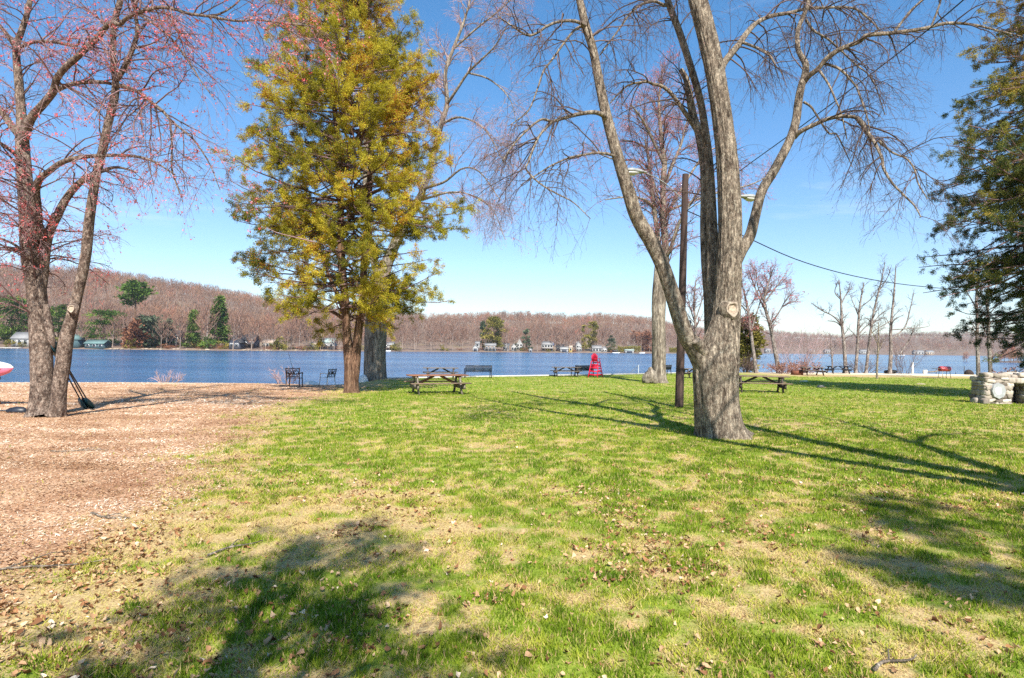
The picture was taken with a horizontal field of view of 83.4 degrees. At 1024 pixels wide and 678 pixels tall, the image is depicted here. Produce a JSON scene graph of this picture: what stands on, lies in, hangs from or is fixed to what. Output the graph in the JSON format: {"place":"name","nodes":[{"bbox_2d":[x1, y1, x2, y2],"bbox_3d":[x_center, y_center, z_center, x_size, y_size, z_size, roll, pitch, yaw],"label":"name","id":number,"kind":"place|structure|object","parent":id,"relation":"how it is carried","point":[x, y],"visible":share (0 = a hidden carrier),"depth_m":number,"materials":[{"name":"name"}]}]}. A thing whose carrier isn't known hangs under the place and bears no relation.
{"place":"outdoors","nodes":[
{"label":"outdoors","id":0,"kind":"place"},
{"bbox_2d":[0,374,1023,677],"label":"grass","id":1,"kind":"structure","parent":0,"point":[620,478],"depth_m":5.09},
{"bbox_2d":[0,372,1023,677],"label":"ground","id":2,"kind":"structure","parent":0,"point":[76,596],"depth_m":5.23,"materials":[{"name":"soil"}]},
{"bbox_2d":[150,369,186,382],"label":"shrub","id":3,"kind":"object","parent":2,"relation":"on","point":[166,380],"visible":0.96,"depth_m":32.99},
{"bbox_2d":[0,0,369,417],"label":"maple tree","id":4,"kind":"object","parent":2,"relation":"on","point":[49,379],"visible":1,"depth_m":13.21,"materials":[{"name":"red plant"}]},
{"bbox_2d":[0,382,398,657],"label":"wood mulch","id":5,"kind":"object","parent":2,"relation":"on","point":[83,456],"visible":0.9,"depth_m":8.85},
{"bbox_2d":[0,406,26,412],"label":"paddle","id":6,"kind":"object","parent":5,"relation":"on","point":[17,409],"visible":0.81,"depth_m":14.30,"materials":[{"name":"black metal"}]},
{"bbox_2d":[0,550,107,569],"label":"fallen twig","id":7,"kind":"object","parent":5,"relation":"on","point":[8,567],"visible":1,"depth_m":4.18,"materials":[{"name":"wood"}]},
{"bbox_2d":[51,346,86,408],"bbox_3d":[-11.289,1.001,14.631,0.192,1.747,1.786,1,-1,-13],"label":"paddle","id":8,"kind":"object","parent":5,"relation":"on","point":[81,403],"visible":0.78,"depth_m":15.05,"materials":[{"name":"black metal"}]},
{"bbox_2d":[55,342,94,407],"bbox_3d":[-11.180,0.953,14.649,0.210,1.817,1.872,1,-1,-10],"label":"paddle","id":9,"kind":"object","parent":5,"relation":"on","point":[88,403],"visible":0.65,"depth_m":15.27,"materials":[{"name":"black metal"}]},
{"bbox_2d":[285,368,302,386],"bbox_3d":[-10.187,1.793,26.894,0.719,0.918,0.704,1,-1,-6],"label":"garden chair","id":10,"kind":"object","parent":5,"relation":"on","point":[290,373],"visible":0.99,"depth_m":26.62,"materials":[{"name":"brown metal"}]},
{"bbox_2d":[207,539,262,555],"bbox_3d":[-2.248,1.671,4.645,0.153,0.032,0.443,0,-1,26],"label":"fallen twig","id":11,"kind":"object","parent":2,"relation":"on","point":[217,551],"visible":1,"depth_m":4.64,"materials":[{"name":"wood"}]},
{"bbox_2d":[268,364,298,383],"bbox_3d":[-13.517,2.152,33.964,1.795,1.371,1.980,1,-1,-33],"label":"shrub","id":12,"kind":"object","parent":2,"relation":"on","point":[280,376],"visible":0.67,"depth_m":33.96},
{"bbox_2d":[319,369,336,384],"bbox_3d":[-10.062,2.075,31.449,0.704,0.918,0.719,0,-1,22],"label":"garden chair","id":13,"kind":"object","parent":2,"relation":"on","point":[329,374],"visible":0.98,"depth_m":31.28,"materials":[{"name":"brown metal"}]},
{"bbox_2d":[207,0,482,392],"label":"cedar tree","id":14,"kind":"object","parent":2,"relation":"on","point":[336,160],"visible":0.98,"depth_m":22.32,"materials":[{"name":"green plant"}]},
{"bbox_2d":[404,374,471,394],"bbox_3d":[-3.033,1.851,23.293,2.438,0.816,1.844,1,-1,-20],"label":"picnic table","id":15,"kind":"object","parent":2,"relation":"on","point":[455,383],"visible":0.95,"depth_m":23.18,"materials":[{"name":"brown wood"}]},
{"bbox_2d":[423,367,458,378],"bbox_3d":[-4.654,2.275,37.467,2.309,0.816,1.676,1,-1,-8],"label":"picnic table","id":16,"kind":"object","parent":2,"relation":"on","point":[443,368],"visible":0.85,"depth_m":37.37,"materials":[{"name":"grey wood"}]},
{"bbox_2d":[351,0,547,380],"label":"maple tree","id":17,"kind":"object","parent":2,"relation":"on","point":[375,355],"visible":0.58,"depth_m":36.79,"materials":[{"name":"brown plant"}]},
{"bbox_2d":[464,365,491,377],"bbox_3d":[-2.388,2.291,40.463,1.880,0.910,0.647,1,-1,-14],"label":"park bench","id":18,"kind":"object","parent":2,"relation":"on","point":[476,368],"visible":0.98,"depth_m":40.26,"materials":[{"name":"black metal"}]},
{"bbox_2d":[0,413,1023,677],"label":"dead leaves","id":19,"kind":"object","parent":2,"relation":"on","point":[182,625],"visible":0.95,"depth_m":4.10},
{"bbox_2d":[387,372,686,378],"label":"seawall","id":20,"kind":"object","parent":2,"relation":"on","point":[519,375],"visible":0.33,"depth_m":44.61,"materials":[{"name":"concrete"}]},
{"bbox_2d":[550,367,582,376],"bbox_3d":[4.276,2.618,45.464,2.308,0.816,1.676,1,-1,-6],"label":"picnic table","id":21,"kind":"object","parent":2,"relation":"on","point":[561,370],"visible":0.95,"depth_m":45.16,"materials":[{"name":"grey wood"}]},
{"bbox_2d":[588,353,602,377],"bbox_3d":[6.460,2.046,44.458,0.815,1.901,1.262,0,-1,28],"label":"lifeguard chair","id":22,"kind":"object","parent":2,"relation":"on","point":[594,358],"visible":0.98,"depth_m":44.25,"materials":[{"name":"red paint"}]},
{"bbox_2d":[642,367,657,383],"bbox_3d":[8.483,2.221,35.149,0.907,1.085,0.909,2,-1,-43],"label":"rock","id":23,"kind":"object","parent":2,"relation":"on","point":[649,375],"visible":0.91,"depth_m":34.85,"materials":[{"name":"grey stone"}]},
{"bbox_2d":[565,42,780,382],"bbox_3d":[10.938,-7.845,36.723,15.434,21.545,7.956,1,-1,0],"label":"maple tree","id":24,"kind":"object","parent":2,"relation":"on","point":[658,329],"visible":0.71,"depth_m":35.86,"materials":[{"name":"brown plant"}]},
{"bbox_2d":[675,173,690,406],"bbox_3d":[5.423,-1.442,18.198,0.491,7.604,0.279,0,-1,19],"label":"utility pole","id":25,"kind":"object","parent":2,"relation":"on","point":[679,383],"visible":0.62,"depth_m":18.15,"materials":[{"name":"brown wood"}]},
{"bbox_2d":[628,167,681,198],"bbox_3d":[4.434,-4.865,18.098,2.043,0.876,0.339,1,-1,-19],"label":"street lamp","id":26,"kind":"object","parent":25,"relation":"attached to","point":[632,171],"visible":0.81,"depth_m":17.80,"materials":[{"name":"grey metal"}]},
{"bbox_2d":[688,194,754,208],"bbox_3d":[6.813,-4.426,18.564,2.713,0.708,0.339,1,-1,-19],"label":"street lamp","id":27,"kind":"object","parent":25,"relation":"attached to","point":[749,197],"visible":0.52,"depth_m":18.78,"materials":[{"name":"grey metal"}]},
{"bbox_2d":[687,0,963,210],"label":"overhead wire","id":28,"kind":"object","parent":25,"relation":"attached to","point":[856,84],"visible":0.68,"depth_m":12.05,"materials":[{"name":"black metal"}]},
{"bbox_2d":[688,211,1010,291],"bbox_3d":[18.604,-3.151,26.276,30.756,1.379,0.747,1,-1,-32],"label":"overhead wire","id":29,"kind":"object","parent":25,"relation":"attached to","point":[829,269],"visible":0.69,"depth_m":22.30,"materials":[{"name":"black metal"}]},
{"bbox_2d":[686,271,703,336],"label":"maple tree","id":30,"kind":"object","parent":2,"relation":"on","point":[694,299],"visible":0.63,"depth_m":57.55,"materials":[{"name":"brown plant"}]},
{"bbox_2d":[451,0,1023,439],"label":"maple tree","id":31,"kind":"object","parent":2,"relation":"on","point":[713,354],"visible":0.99,"depth_m":11.09,"materials":[{"name":"brown plant"}]},
{"bbox_2d":[740,349,764,371],"bbox_3d":[24.738,2.294,60.062,3.372,2.732,4.403,1,-1,-18],"label":"shrub","id":32,"kind":"object","parent":2,"relation":"on","point":[746,365],"visible":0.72,"depth_m":59.38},
{"bbox_2d":[740,312,768,371],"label":"evergreen tree","id":33,"kind":"object","parent":2,"relation":"on","point":[745,342],"visible":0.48,"depth_m":61.67,"materials":[{"name":"green plant"}]},
{"bbox_2d":[741,269,773,372],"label":"maple tree","id":34,"kind":"object","parent":2,"relation":"on","point":[749,322],"visible":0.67,"depth_m":57.93,"materials":[{"name":"grey plant"}]},
{"bbox_2d":[739,375,792,392],"bbox_3d":[11.623,2.131,26.945,2.493,0.816,1.844,0,-1,14],"label":"picnic table","id":35,"kind":"object","parent":2,"relation":"on","point":[782,385],"visible":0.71,"depth_m":26.64,"materials":[{"name":"brown wood"}]},
{"bbox_2d":[742,256,808,372],"bbox_3d":[25.922,-2.447,57.788,6.039,12.149,5.202,1,-1,0],"label":"maple tree","id":36,"kind":"object","parent":2,"relation":"on","point":[771,326],"visible":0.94,"depth_m":57.88,"materials":[{"name":"brown plant"}]},
{"bbox_2d":[762,359,807,373],"bbox_3d":[26.961,2.733,56.919,3.820,1.539,3.861,1,-1,-37],"label":"shrub","id":37,"kind":"object","parent":2,"relation":"on","point":[782,368],"visible":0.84,"depth_m":56.72,"materials":[{"name":"orange plant"}]},
{"bbox_2d":[764,321,841,372],"bbox_3d":[30.512,0.765,61.054,7.532,5.710,7.874,1,-1,0],"label":"shrub","id":38,"kind":"object","parent":2,"relation":"on","point":[806,355],"visible":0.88,"depth_m":60.44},
{"bbox_2d":[786,360,821,373],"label":"shrub","id":39,"kind":"object","parent":2,"relation":"on","point":[810,372],"visible":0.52,"depth_m":58.11,"materials":[{"name":"orange plant"}]},
{"bbox_2d":[801,367,825,375],"bbox_3d":[28.156,3.047,53.962,2.216,0.816,1.676,1,-1,-4],"label":"picnic table","id":40,"kind":"object","parent":2,"relation":"on","point":[815,370],"visible":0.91,"depth_m":53.61,"materials":[{"name":"grey wood"}]},
{"bbox_2d":[821,332,841,371],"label":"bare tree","id":41,"kind":"object","parent":2,"relation":"on","point":[831,353],"visible":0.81,"depth_m":60.99,"materials":[{"name":"grey plant"}]},
{"bbox_2d":[811,272,861,372],"bbox_3d":[33.617,-1.623,60.228,6.936,10.717,3.048,1,-1,-14],"label":"birch tree","id":42,"kind":"object","parent":2,"relation":"on","point":[840,323],"visible":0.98,"depth_m":59.91,"materials":[{"name":"grey plant"}]},
{"bbox_2d":[825,366,853,373],"bbox_3d":[33.431,3.182,58.962,2.401,0.816,1.676,1,-1,-3],"label":"picnic table","id":43,"kind":"object","parent":2,"relation":"on","point":[843,369],"visible":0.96,"depth_m":58.62,"materials":[{"name":"grey wood"}]},
{"bbox_2d":[842,280,885,372],"bbox_3d":[37.399,-1.369,60.115,4.770,10.263,3.354,1,-1,0],"label":"birch tree","id":44,"kind":"object","parent":2,"relation":"on","point":[857,336],"visible":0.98,"depth_m":59.97,"materials":[{"name":"grey plant"}]},
{"bbox_2d":[835,355,895,372],"bbox_3d":[37.960,2.651,61.811,4.592,2.253,5.822,1,-1,-25],"label":"shrub","id":45,"kind":"object","parent":2,"relation":"on","point":[863,364],"visible":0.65,"depth_m":61.45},
{"bbox_2d":[860,253,896,373],"bbox_3d":[38.809,-2.636,59.967,4.035,12.834,2.757,1,-1,-18],"label":"birch tree","id":46,"kind":"object","parent":2,"relation":"on","point":[872,321],"visible":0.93,"depth_m":59.98,"materials":[{"name":"grey plant"}]},
{"bbox_2d":[868,321,888,378],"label":"sapling","id":47,"kind":"object","parent":2,"relation":"on","point":[878,347],"visible":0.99,"depth_m":48.12,"materials":[{"name":"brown plant"}]},
{"bbox_2d":[873,648,916,670],"bbox_3d":[2.023,1.698,3.045,0.344,0.032,0.112,1,-1,-37],"label":"fallen twig","id":48,"kind":"object","parent":2,"relation":"on","point":[878,665],"visible":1,"depth_m":3.04,"materials":[{"name":"wood"}]},
{"bbox_2d":[869,258,928,373],"bbox_3d":[40.813,-2.377,60.361,8.435,12.504,2.418,1,-1,-13],"label":"birch tree","id":49,"kind":"object","parent":2,"relation":"on","point":[890,360],"visible":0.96,"depth_m":59.99,"materials":[{"name":"grey plant"}]},
{"bbox_2d":[886,345,929,373],"bbox_3d":[41.389,1.850,60.159,4.286,3.730,4.274,0,-1,31],"label":"shrub","id":50,"kind":"object","parent":2,"relation":"on","point":[898,362],"visible":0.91,"depth_m":60.45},
{"bbox_2d":[931,366,950,377],"bbox_3d":[37.770,2.923,50.528,1.513,1.046,0.626,1,-1,-4],"label":"barrel grill","id":51,"kind":"object","parent":2,"relation":"on","point":[944,368],"visible":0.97,"depth_m":50.38,"materials":[{"name":"red metal"}]},
{"bbox_2d":[914,0,1023,371],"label":"hemlock tree","id":52,"kind":"object","parent":2,"relation":"on","point":[1011,194],"visible":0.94,"depth_m":24.80,"materials":[{"name":"green plant"}]},
{"bbox_2d":[950,254,1001,375],"bbox_3d":[38.053,-1.838,46.919,4.555,10.660,3.063,1,-1,-31],"label":"bare tree","id":53,"kind":"object","parent":2,"relation":"on","point":[978,371],"visible":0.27,"depth_m":45.93,"materials":[{"name":"grey plant"}]},
{"bbox_2d":[968,252,1012,372],"bbox_3d":[39.938,-2.120,47.474,5.290,11.291,3.103,1,-1,0],"label":"bare tree","id":54,"kind":"object","parent":2,"relation":"on","point":[989,352],"visible":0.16,"depth_m":46.94,"materials":[{"name":"grey plant"}]},
{"bbox_2d":[969,372,1023,403],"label":"stone fireplace","id":55,"kind":"object","parent":2,"relation":"on","point":[998,388],"visible":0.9,"depth_m":21.12,"materials":[{"name":"grey stone"}]},
{"bbox_3d":[-15.391,1.470,15.975,1.640,0.830,0.908,1,-1,0],"label":"kayak rack","id":56,"kind":"object","parent":2,"relation":"on","visible":0},
{"bbox_2d":[0,362,13,375],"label":"kayak","id":57,"kind":"object","parent":56,"relation":"on","point":[6,368],"visible":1,"depth_m":15.91,"materials":[{"name":"white paint"}]},
{"bbox_2d":[0,348,1023,384],"bbox_3d":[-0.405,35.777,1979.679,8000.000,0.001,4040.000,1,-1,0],"label":"lake water","id":58,"kind":"structure","parent":0,"point":[116,365],"depth_m":105.72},
{"bbox_2d":[0,279,1023,355],"bbox_3d":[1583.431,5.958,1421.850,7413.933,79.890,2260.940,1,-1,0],"label":"hills","id":59,"kind":"structure","parent":0,"point":[421,347],"depth_m":533.08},
{"bbox_2d":[0,295,27,342],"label":"pine tree","id":60,"kind":"object","parent":59,"relation":"on","point":[8,332],"visible":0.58,"depth_m":321.87,"materials":[{"name":"green plant"}]},
{"bbox_2d":[10,332,28,346],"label":"house","id":61,"kind":"structure","parent":59,"relation":"on","point":[17,337],"depth_m":309.24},
{"bbox_2d":[50,303,78,342],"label":"pine tree","id":62,"kind":"object","parent":59,"relation":"on","point":[62,311],"visible":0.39,"depth_m":320.89,"materials":[{"name":"green plant"}]},
{"bbox_2d":[73,334,86,347],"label":"boathouse","id":63,"kind":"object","parent":59,"relation":"on","point":[78,341],"visible":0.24,"depth_m":309.21,"materials":[{"name":"teal paint"}]},
{"bbox_2d":[75,316,90,339],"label":"bare tree","id":64,"kind":"object","parent":59,"relation":"on","point":[84,331],"visible":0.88,"depth_m":312.19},
{"bbox_2d":[83,340,112,348],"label":"boathouse","id":65,"kind":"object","parent":59,"relation":"on","point":[97,344],"visible":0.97,"depth_m":308.58,"materials":[{"name":"teal paint"}]},
{"bbox_2d":[78,309,126,343],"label":"pine tree","id":66,"kind":"object","parent":59,"relation":"on","point":[104,314],"visible":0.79,"depth_m":323.79,"materials":[{"name":"green plant"}]},
{"bbox_2d":[104,318,122,346],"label":"bare tree","id":67,"kind":"object","parent":59,"relation":"on","point":[114,331],"visible":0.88,"depth_m":318.05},
{"bbox_2d":[112,313,132,347],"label":"bare tree","id":68,"kind":"object","parent":59,"relation":"on","point":[124,319],"visible":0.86,"depth_m":317.36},
{"bbox_2d":[113,279,158,317],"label":"pine tree","id":69,"kind":"object","parent":59,"relation":"on","point":[133,289],"visible":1,"depth_m":337.29,"materials":[{"name":"green plant"}]},
{"bbox_2d":[119,318,152,347],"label":"conifer tree","id":70,"kind":"object","parent":59,"relation":"on","point":[132,332],"visible":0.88,"depth_m":315.80,"materials":[{"name":"brown plant"}]},
{"bbox_2d":[133,313,178,347],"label":"evergreen tree","id":71,"kind":"object","parent":59,"relation":"on","point":[148,322],"visible":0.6,"depth_m":321.33,"materials":[{"name":"green plant"}]},
{"bbox_2d":[152,317,169,347],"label":"bare tree","id":72,"kind":"object","parent":59,"relation":"on","point":[159,328],"visible":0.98,"depth_m":318.57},
{"bbox_2d":[168,329,185,346],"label":"house","id":73,"kind":"structure","parent":59,"relation":"on","point":[177,341],"depth_m":331.75,"materials":[{"name":"white paint"}]},
{"bbox_2d":[171,311,193,348],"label":"bare tree","id":74,"kind":"object","parent":59,"relation":"on","point":[182,327],"visible":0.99,"depth_m":317.53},
{"bbox_2d":[178,309,203,347],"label":"spruce tree","id":75,"kind":"object","parent":59,"relation":"on","point":[193,337],"visible":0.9,"depth_m":326.90,"materials":[{"name":"green plant"}]},
{"bbox_2d":[193,299,220,348],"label":"bare tree","id":76,"kind":"object","parent":59,"relation":"on","point":[208,307],"visible":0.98,"depth_m":324.11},
{"bbox_2d":[197,336,216,348],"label":"bush","id":77,"kind":"object","parent":59,"relation":"on","point":[202,344],"visible":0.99,"depth_m":319.92,"materials":[{"name":"green plant"}]},
{"bbox_2d":[203,294,232,346],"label":"spruce tree","id":78,"kind":"object","parent":59,"relation":"on","point":[223,331],"visible":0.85,"depth_m":331.21,"materials":[{"name":"green plant"}]},
{"bbox_2d":[225,318,243,348],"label":"bare tree","id":79,"kind":"object","parent":59,"relation":"on","point":[236,328],"visible":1,"depth_m":322.10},
{"bbox_2d":[228,336,245,348],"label":"boathouse","id":80,"kind":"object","parent":59,"relation":"on","point":[240,343],"visible":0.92,"depth_m":322.51,"materials":[{"name":"white paint"}]},
{"bbox_2d":[228,308,250,336],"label":"bare tree","id":81,"kind":"object","parent":59,"relation":"on","point":[237,319],"visible":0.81,"depth_m":327.54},
{"bbox_2d":[240,334,259,347],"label":"house","id":82,"kind":"structure","parent":59,"relation":"on","point":[256,344],"depth_m":341.48,"materials":[{"name":"white paint"}]},
{"bbox_2d":[244,323,259,349],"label":"bare tree","id":83,"kind":"object","parent":59,"relation":"on","point":[250,334],"visible":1,"depth_m":324.54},
{"bbox_2d":[264,318,282,343],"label":"bare tree","id":84,"kind":"object","parent":59,"relation":"on","point":[272,323],"visible":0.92,"depth_m":338.00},
{"bbox_2d":[269,336,283,349],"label":"bush","id":85,"kind":"object","parent":59,"relation":"on","point":[277,342],"visible":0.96,"depth_m":336.99,"materials":[{"name":"green plant"}]},
{"bbox_2d":[280,323,294,348],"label":"bare tree","id":86,"kind":"object","parent":59,"relation":"on","point":[285,336],"visible":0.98,"depth_m":342.68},
{"bbox_2d":[292,315,308,349],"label":"bare tree","id":87,"kind":"object","parent":59,"relation":"on","point":[299,330],"visible":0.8,"depth_m":350.15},
{"bbox_2d":[299,317,315,344],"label":"bare tree","id":88,"kind":"object","parent":59,"relation":"on","point":[309,334],"visible":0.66,"depth_m":356.66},
{"bbox_2d":[319,338,337,349],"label":"house","id":89,"kind":"structure","parent":59,"relation":"on","point":[329,345],"depth_m":374.26,"materials":[{"name":"white paint"}]},
{"bbox_2d":[407,322,420,346],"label":"bare tree","id":90,"kind":"object","parent":59,"relation":"on","point":[418,333],"visible":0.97,"depth_m":420.16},
{"bbox_2d":[423,321,437,343],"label":"bare tree","id":91,"kind":"object","parent":59,"relation":"on","point":[429,336],"visible":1,"depth_m":422.66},
{"bbox_2d":[436,322,448,342],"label":"bare tree","id":92,"kind":"object","parent":59,"relation":"on","point":[440,333],"visible":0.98,"depth_m":431.93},
{"bbox_2d":[446,321,459,350],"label":"bare tree","id":93,"kind":"object","parent":59,"relation":"on","point":[452,332],"visible":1,"depth_m":439.28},
{"bbox_2d":[458,325,467,350],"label":"bare tree","id":94,"kind":"object","parent":59,"relation":"on","point":[463,335],"visible":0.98,"depth_m":445.57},
{"bbox_2d":[484,343,496,351],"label":"house","id":95,"kind":"structure","parent":59,"relation":"on","point":[490,346],"depth_m":447.81,"materials":[{"name":"white paint"}]},
{"bbox_2d":[479,316,508,347],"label":"pine tree","id":96,"kind":"object","parent":59,"relation":"on","point":[495,321],"visible":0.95,"depth_m":458.01,"materials":[{"name":"green plant"}]},
{"bbox_2d":[501,326,513,350],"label":"bare tree","id":97,"kind":"object","parent":59,"relation":"on","point":[509,334],"visible":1,"depth_m":457.89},
{"bbox_2d":[0,262,1023,354],"bbox_3d":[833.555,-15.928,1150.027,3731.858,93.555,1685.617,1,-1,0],"label":"wood","id":98,"kind":"object","parent":59,"relation":"on","point":[245,300],"visible":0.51,"depth_m":562.87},
{"bbox_2d":[520,328,532,350],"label":"spruce tree","id":99,"kind":"object","parent":59,"relation":"on","point":[526,331],"visible":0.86,"depth_m":469.67,"materials":[{"name":"green plant"}]},
{"bbox_2d":[541,341,552,351],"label":"house","id":100,"kind":"structure","parent":59,"relation":"on","point":[546,345],"depth_m":474.70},
{"bbox_2d":[548,324,561,345],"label":"bare tree","id":101,"kind":"object","parent":59,"relation":"on","point":[555,338],"visible":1,"depth_m":475.67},
{"bbox_2d":[580,325,588,350],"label":"conifer tree","id":102,"kind":"object","parent":59,"relation":"on","point":[583,340],"visible":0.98,"depth_m":496.35,"materials":[{"name":"green plant"}]},
{"bbox_2d":[586,321,598,347],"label":"conifer tree","id":103,"kind":"object","parent":59,"relation":"on","point":[595,327],"visible":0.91,"depth_m":502.57,"materials":[{"name":"green plant"}]},
{"bbox_2d":[597,324,610,346],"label":"bare tree","id":104,"kind":"object","parent":59,"relation":"on","point":[602,336],"visible":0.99,"depth_m":497.78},
{"bbox_2d":[606,335,617,351],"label":"spruce tree","id":105,"kind":"object","parent":59,"relation":"on","point":[611,340],"visible":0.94,"depth_m":498.79,"materials":[{"name":"green plant"}]},
{"bbox_2d":[617,345,640,351],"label":"hedge","id":106,"kind":"object","parent":59,"relation":"on","point":[631,347],"visible":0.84,"depth_m":501.86,"materials":[{"name":"green plant"}]},
{"bbox_2d":[627,330,651,351],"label":"bare tree","id":107,"kind":"object","parent":59,"relation":"on","point":[647,337],"visible":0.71,"depth_m":532.54,"materials":[{"name":"brown plant"}]},
{"bbox_2d":[0,0,1023,339],"label":"sky","id":108,"kind":"structure","parent":0,"point":[610,277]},
{"bbox_2d":[986,361,1021,362],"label":"spit ground","id":109,"kind":"structure","parent":0,"point":[1011,361],"depth_m":205.50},
{"bbox_2d":[963,347,1021,361],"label":"spit wood","id":110,"kind":"object","parent":109,"relation":"on","point":[1009,356],"visible":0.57,"depth_m":205.00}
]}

